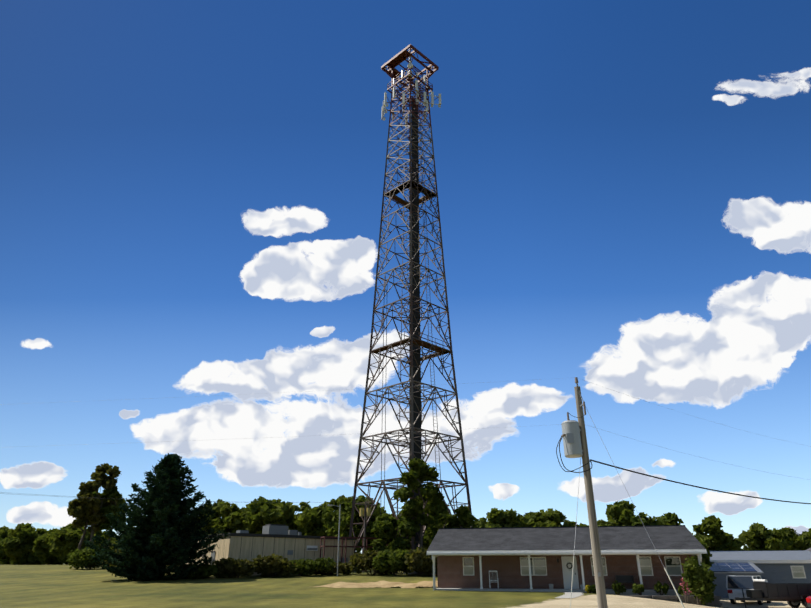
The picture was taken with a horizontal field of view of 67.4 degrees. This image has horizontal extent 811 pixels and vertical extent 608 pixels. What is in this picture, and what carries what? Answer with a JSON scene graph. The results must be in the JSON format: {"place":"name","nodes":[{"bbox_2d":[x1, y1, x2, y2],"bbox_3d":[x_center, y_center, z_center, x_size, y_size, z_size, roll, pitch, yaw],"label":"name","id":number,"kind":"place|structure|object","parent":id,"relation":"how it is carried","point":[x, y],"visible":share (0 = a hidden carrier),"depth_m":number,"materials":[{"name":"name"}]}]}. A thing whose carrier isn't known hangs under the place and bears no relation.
{"place":"outdoors","nodes":[
{"label":"outdoors","id":0,"kind":"place"},
{"bbox_2d":[0,563,727,607],"bbox_3d":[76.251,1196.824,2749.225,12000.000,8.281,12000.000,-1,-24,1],"label":"ground","id":1,"kind":"structure","parent":0,"point":[44,586],"depth_m":38.97,"materials":[{"name":"green plant"}]},
{"bbox_2d":[0,526,8,563],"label":"tree","id":2,"kind":"object","parent":1,"relation":"on","point":[5,528],"visible":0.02,"depth_m":147.50,"materials":[{"name":"green plant"}]},
{"bbox_2d":[0,529,10,540],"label":"tree","id":3,"kind":"object","parent":1,"relation":"on","point":[3,534],"visible":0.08,"depth_m":144.32,"materials":[{"name":"green plant"}]},
{"bbox_2d":[0,538,13,564],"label":"tree","id":4,"kind":"object","parent":1,"relation":"on","point":[4,560],"visible":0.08,"depth_m":134.60,"materials":[{"name":"green plant"}]},
{"bbox_2d":[2,523,47,564],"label":"tree","id":5,"kind":"object","parent":1,"relation":"on","point":[22,536],"visible":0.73,"depth_m":104.38,"materials":[{"name":"green plant"}]},
{"bbox_2d":[27,534,50,564],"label":"tree","id":6,"kind":"object","parent":1,"relation":"on","point":[33,559],"visible":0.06,"depth_m":103.87,"materials":[{"name":"green plant"}]},
{"bbox_2d":[32,528,58,564],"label":"tree","id":7,"kind":"object","parent":1,"relation":"on","point":[40,549],"visible":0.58,"depth_m":101.41,"materials":[{"name":"green plant"}]},
{"bbox_2d":[46,559,62,564],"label":"tree","id":8,"kind":"object","parent":1,"relation":"on","point":[57,563],"visible":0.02,"depth_m":128.58,"materials":[{"name":"green plant"}]},
{"bbox_2d":[47,527,95,564],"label":"tree","id":9,"kind":"object","parent":1,"relation":"on","point":[66,541],"visible":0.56,"depth_m":97.48,"materials":[{"name":"green plant"}]},
{"bbox_2d":[49,523,95,564],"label":"tree","id":10,"kind":"object","parent":1,"relation":"on","point":[53,552],"visible":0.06,"depth_m":100.36,"materials":[{"name":"green plant"}]},
{"bbox_2d":[66,547,105,569],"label":"shrub","id":11,"kind":"object","parent":1,"relation":"on","point":[77,559],"visible":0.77,"depth_m":71.21,"materials":[{"name":"green plant"}]},
{"bbox_2d":[67,481,106,567],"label":"thin tree","id":12,"kind":"object","parent":1,"relation":"on","point":[75,509],"visible":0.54,"depth_m":80.02,"materials":[{"name":"green plant"}]},
{"bbox_2d":[75,489,125,525],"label":"thin tree","id":13,"kind":"object","parent":1,"relation":"on","point":[103,496],"visible":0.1,"depth_m":87.28,"materials":[{"name":"green plant"}]},
{"bbox_2d":[80,463,121,541],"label":"thin tree","id":14,"kind":"object","parent":1,"relation":"on","point":[100,477],"visible":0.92,"depth_m":80.32,"materials":[{"name":"green plant"}]},
{"bbox_2d":[95,530,113,547],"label":"tree","id":15,"kind":"object","parent":1,"relation":"on","point":[100,533],"depth_m":142.29,"materials":[{"name":"green plant"}]},
{"bbox_2d":[98,486,127,548],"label":"thin tree","id":16,"kind":"object","parent":1,"relation":"on","point":[112,493],"visible":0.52,"depth_m":80.26,"materials":[{"name":"green plant"}]},
{"bbox_2d":[84,453,229,580],"bbox_3d":[-22.802,19.871,56.934,11.420,11.569,11.096,-13,-27,27],"label":"conifer tree","id":17,"kind":"object","parent":1,"relation":"on","point":[156,540],"visible":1,"depth_m":54.57,"materials":[{"name":"green plant"}]},
{"bbox_2d":[0,492,373,575],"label":"poles","id":18,"kind":"object","parent":1,"relation":"on","point":[362,513],"visible":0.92,"depth_m":63.40,"materials":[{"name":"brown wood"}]},
{"bbox_2d":[181,563,228,578],"bbox_3d":[-18.768,24.650,56.146,5.196,1.446,3.300,-1,-24,1],"label":"shrub","id":19,"kind":"object","parent":1,"relation":"on","point":[205,571],"visible":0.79,"depth_m":55.27,"materials":[{"name":"green plant"}]},
{"bbox_2d":[189,499,240,532],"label":"tree","id":20,"kind":"object","parent":1,"relation":"on","point":[216,507],"visible":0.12,"depth_m":106.97,"materials":[{"name":"green plant"}]},
{"bbox_2d":[208,503,255,534],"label":"tree","id":21,"kind":"object","parent":1,"relation":"on","point":[231,515],"visible":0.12,"depth_m":103.52,"materials":[{"name":"green plant"}]},
{"bbox_2d":[212,557,255,577],"bbox_3d":[-15.986,24.717,56.935,4.310,1.936,3.230,-1,-24,1],"label":"shrub","id":22,"kind":"object","parent":1,"relation":"on","point":[238,568],"visible":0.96,"depth_m":56.15,"materials":[{"name":"green plant"}]},
{"bbox_2d":[238,499,287,533],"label":"tree","id":23,"kind":"object","parent":1,"relation":"on","point":[243,526],"visible":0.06,"depth_m":103.01,"materials":[{"name":"green plant"}]},
{"bbox_2d":[185,524,354,575],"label":"equipment building","id":24,"kind":"structure","parent":1,"relation":"on","point":[280,539],"depth_m":62.93,"materials":[{"name":"metal"}]},
{"bbox_2d":[242,496,304,534],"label":"tree","id":25,"kind":"object","parent":1,"relation":"on","point":[266,513],"visible":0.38,"depth_m":102.38,"materials":[{"name":"green plant"}]},
{"bbox_2d":[252,553,297,576],"bbox_3d":[-12.467,25.095,58.232,4.566,2.239,3.944,-1,-24,1],"label":"shrub","id":26,"kind":"object","parent":1,"relation":"on","point":[269,566],"visible":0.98,"depth_m":57.24,"materials":[{"name":"green plant"}]},
{"bbox_2d":[290,557,335,575],"bbox_3d":[-9.546,25.642,59.317,5.542,1.801,3.115,-1,-24,1],"label":"shrub","id":27,"kind":"object","parent":1,"relation":"on","point":[307,566],"visible":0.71,"depth_m":58.76,"materials":[{"name":"green plant"}]},
{"bbox_2d":[294,501,333,534],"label":"tree","id":28,"kind":"object","parent":1,"relation":"on","point":[303,506],"visible":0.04,"depth_m":115.94,"materials":[{"name":"green plant"}]},
{"bbox_2d":[294,495,352,535],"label":"tree","id":29,"kind":"object","parent":1,"relation":"on","point":[309,522],"visible":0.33,"depth_m":92.37,"materials":[{"name":"green plant"}]},
{"bbox_2d":[313,561,351,574],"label":"shrub","id":30,"kind":"object","parent":1,"relation":"on","point":[344,569],"visible":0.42,"depth_m":60.39,"materials":[{"name":"green plant"}]},
{"bbox_2d":[322,495,387,536],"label":"tree","id":31,"kind":"object","parent":1,"relation":"on","point":[336,512],"visible":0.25,"depth_m":88.91,"materials":[{"name":"green plant"}]},
{"bbox_2d":[321,495,390,553],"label":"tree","id":32,"kind":"object","parent":1,"relation":"on","point":[347,518],"visible":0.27,"depth_m":87.08,"materials":[{"name":"green plant"}]},
{"bbox_2d":[349,549,391,574],"bbox_3d":[-3.214,25.855,60.841,4.943,2.519,3.309,-1,-24,1],"label":"shrub","id":33,"kind":"object","parent":1,"relation":"on","point":[359,561],"visible":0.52,"depth_m":60.26,"materials":[{"name":"green plant"}]},
{"bbox_2d":[314,581,437,587],"bbox_3d":[-1.334,21.048,45.704,12.600,0.491,6.300,-1,-24,1],"label":"dirt mound","id":34,"kind":"object","parent":1,"relation":"on","point":[384,584],"visible":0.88,"depth_m":44.70,"materials":[{"name":"beige sand"}]},
{"bbox_2d":[372,548,416,575],"bbox_3d":[-0.784,25.478,60.017,5.333,2.600,3.269,13,-27,-28],"label":"shrub","id":35,"kind":"object","parent":1,"relation":"on","point":[391,560],"visible":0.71,"depth_m":59.23,"materials":[{"name":"green plant"}]},
{"bbox_2d":[370,513,419,572],"bbox_3d":[-1.113,25.242,64.114,5.319,6.073,5.311,-1,-24,1],"label":"tree","id":36,"kind":"object","parent":1,"relation":"on","point":[384,526],"visible":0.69,"depth_m":63.19,"materials":[{"name":"green plant"}]},
{"bbox_2d":[320,44,471,573],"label":"lattice tower","id":37,"kind":"structure","parent":1,"relation":"on","point":[414,342],"depth_m":81.24,"materials":[{"name":"metal"}]},
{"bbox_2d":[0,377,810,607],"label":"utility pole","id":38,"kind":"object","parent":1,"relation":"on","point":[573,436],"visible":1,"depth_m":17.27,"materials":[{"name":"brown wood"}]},
{"bbox_2d":[393,458,444,573],"bbox_3d":[1.419,22.245,64.143,5.534,11.716,4.759,-1,-24,1],"label":"tree","id":39,"kind":"object","parent":1,"relation":"on","point":[422,471],"visible":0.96,"depth_m":64.06,"materials":[{"name":"green plant"}]},
{"bbox_2d":[404,546,437,575],"bbox_3d":[1.868,25.235,59.663,4.716,2.874,3.510,8,-25,-18],"label":"shrub","id":40,"kind":"object","parent":1,"relation":"on","point":[420,560],"visible":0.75,"depth_m":58.48,"materials":[{"name":"green plant"}]},
{"bbox_2d":[400,503,450,549],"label":"tree","id":41,"kind":"object","parent":1,"relation":"on","point":[425,544],"depth_m":101.17,"materials":[{"name":"green plant"}]},
{"bbox_2d":[423,498,475,545],"bbox_3d":[4.839,24.873,65.113,6.145,7.449,6.696,-1,-24,1],"label":"tree","id":42,"kind":"object","parent":1,"relation":"on","point":[439,518],"visible":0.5,"depth_m":64.33,"materials":[{"name":"green plant"}]},
{"bbox_2d":[461,517,487,527],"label":"tree","id":43,"kind":"object","parent":1,"relation":"on","point":[479,521],"visible":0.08,"depth_m":115.27,"materials":[{"name":"green plant"}]},
{"bbox_2d":[477,508,520,527],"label":"tree","id":44,"kind":"object","parent":1,"relation":"on","point":[495,517],"visible":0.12,"depth_m":105.18,"materials":[{"name":"green plant"}]},
{"bbox_2d":[504,509,532,526],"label":"tree","id":45,"kind":"object","parent":1,"relation":"on","point":[518,521],"visible":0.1,"depth_m":105.34,"materials":[{"name":"green plant"}]},
{"bbox_2d":[524,511,565,526],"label":"tree","id":46,"kind":"object","parent":1,"relation":"on","point":[530,513],"depth_m":109.42,"materials":[{"name":"green plant"}]},
{"bbox_2d":[522,508,579,526],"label":"tree","id":47,"kind":"object","parent":1,"relation":"on","point":[550,517],"visible":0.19,"depth_m":106.04,"materials":[{"name":"green plant"}]},
{"bbox_2d":[426,525,706,602],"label":"house","id":48,"kind":"structure","parent":1,"relation":"on","point":[529,559],"depth_m":42.08,"materials":[{"name":"brick"}]},
{"bbox_2d":[489,571,498,588],"bbox_3d":[6.114,19.108,42.175,0.630,1.150,1.066,-2,-24,4],"label":"rocking chair","id":49,"kind":"object","parent":48,"relation":"on","point":[495,580],"visible":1,"depth_m":42.36,"materials":[{"name":"white paint"}]},
{"bbox_2d":[555,592,583,597],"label":"front walk","id":50,"kind":"structure","parent":1,"relation":"on","point":[574,594],"depth_m":36.54,"materials":[{"name":"concrete"}]},
{"bbox_2d":[597,500,635,525],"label":"tree","id":51,"kind":"object","parent":1,"relation":"on","point":[619,513],"visible":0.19,"depth_m":108.63,"materials":[{"name":"green plant"}]},
{"bbox_2d":[507,595,806,607],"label":"gravel drive","id":52,"kind":"structure","parent":1,"relation":"on","point":[613,601],"depth_m":32.84,"materials":[{"name":"beige gravel"}]},
{"bbox_2d":[680,555,716,604],"bbox_3d":[17.582,16.688,36.722,2.190,2.821,2.534,-1,-24,1],"label":"bush","id":53,"kind":"object","parent":52,"relation":"on","point":[700,583],"depth_m":36.07,"materials":[{"name":"green plant"}]},
{"bbox_2d":[726,575,770,604],"bbox_3d":[24.750,20.584,43.852,2.224,1.850,5.005,-18,-29,35],"label":"white suv","id":54,"kind":"object","parent":52,"relation":"on","point":[735,584],"visible":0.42,"depth_m":42.40,"materials":[{"name":"white paint"}]},
{"bbox_2d":[735,579,810,607],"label":"dump trailer","id":55,"kind":"object","parent":52,"relation":"on","point":[793,594],"visible":0.92,"depth_m":38.28,"materials":[{"name":"black metal"}]},
{"bbox_2d":[806,596,810,606],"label":"red car","id":56,"kind":"object","parent":52,"relation":"on","point":[808,599],"visible":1,"depth_m":35.68,"materials":[{"name":"red paint"}]},
{"bbox_2d":[630,512,706,559],"bbox_3d":[21.728,21.289,51.166,6.439,7.272,4.792,-20,-31,38],"label":"tree","id":57,"kind":"object","parent":1,"relation":"on","point":[668,518],"visible":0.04,"depth_m":51.83,"materials":[{"name":"green plant"}]},
{"bbox_2d":[620,595,722,606],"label":"flower bed wall","id":58,"kind":"structure","parent":1,"relation":"on","point":[716,602],"depth_m":37.06,"materials":[{"name":"stone"}]},
{"bbox_2d":[587,585,595,593],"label":"bed plant","id":59,"kind":"object","parent":58,"relation":"on","point":[592,588],"visible":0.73,"depth_m":38.81,"materials":[{"name":"green plant"}]},
{"bbox_2d":[611,580,625,594],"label":"bed plant","id":60,"kind":"object","parent":58,"relation":"on","point":[618,588],"visible":0.96,"depth_m":38.70,"materials":[{"name":"green plant"}]},
{"bbox_2d":[632,583,644,594],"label":"bed plant","id":61,"kind":"object","parent":58,"relation":"on","point":[639,589],"visible":1,"depth_m":38.39,"materials":[{"name":"green plant"}]},
{"bbox_2d":[654,581,669,595],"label":"bed plant","id":62,"kind":"object","parent":58,"relation":"on","point":[659,586],"visible":0.98,"depth_m":38.24,"materials":[{"name":"green plant"}]},
{"bbox_2d":[677,585,686,595],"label":"bed plant","id":63,"kind":"object","parent":58,"relation":"on","point":[680,590],"visible":0.79,"depth_m":37.72,"materials":[{"name":"green plant"}]},
{"bbox_2d":[680,523,713,567],"bbox_3d":[23.835,22.378,52.970,5.408,6.692,5.200,-1,-24,1],"label":"tree","id":64,"kind":"object","parent":1,"relation":"on","point":[706,558],"visible":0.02,"depth_m":51.83,"materials":[{"name":"green plant"}]},
{"bbox_2d":[692,515,739,550],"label":"tree","id":65,"kind":"object","parent":1,"relation":"on","point":[717,539],"visible":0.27,"depth_m":106.45,"materials":[{"name":"green plant"}]},
{"bbox_2d":[708,532,741,550],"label":"tree","id":66,"kind":"object","parent":1,"relation":"on","point":[739,542],"depth_m":110.81,"materials":[{"name":"green plant"}]},
{"bbox_2d":[704,550,810,597],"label":"house","id":67,"kind":"structure","parent":1,"relation":"on","point":[782,566],"depth_m":52.26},
{"bbox_2d":[737,522,793,550],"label":"tree","id":68,"kind":"object","parent":1,"relation":"on","point":[755,536],"visible":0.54,"depth_m":121.72,"materials":[{"name":"green plant"}]},
{"bbox_2d":[767,527,810,550],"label":"tree","id":69,"kind":"object","parent":1,"relation":"on","point":[801,542],"visible":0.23,"depth_m":133.77,"materials":[{"name":"green plant"}]},
{"bbox_2d":[799,528,810,545],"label":"tree","id":70,"kind":"object","parent":1,"relation":"on","point":[806,534],"visible":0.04,"depth_m":136.39,"materials":[{"name":"green plant"}]},
{"bbox_2d":[0,0,810,553],"label":"sky","id":71,"kind":"structure","parent":0,"point":[191,191],"materials":[{"name":"blue"}]}
]}

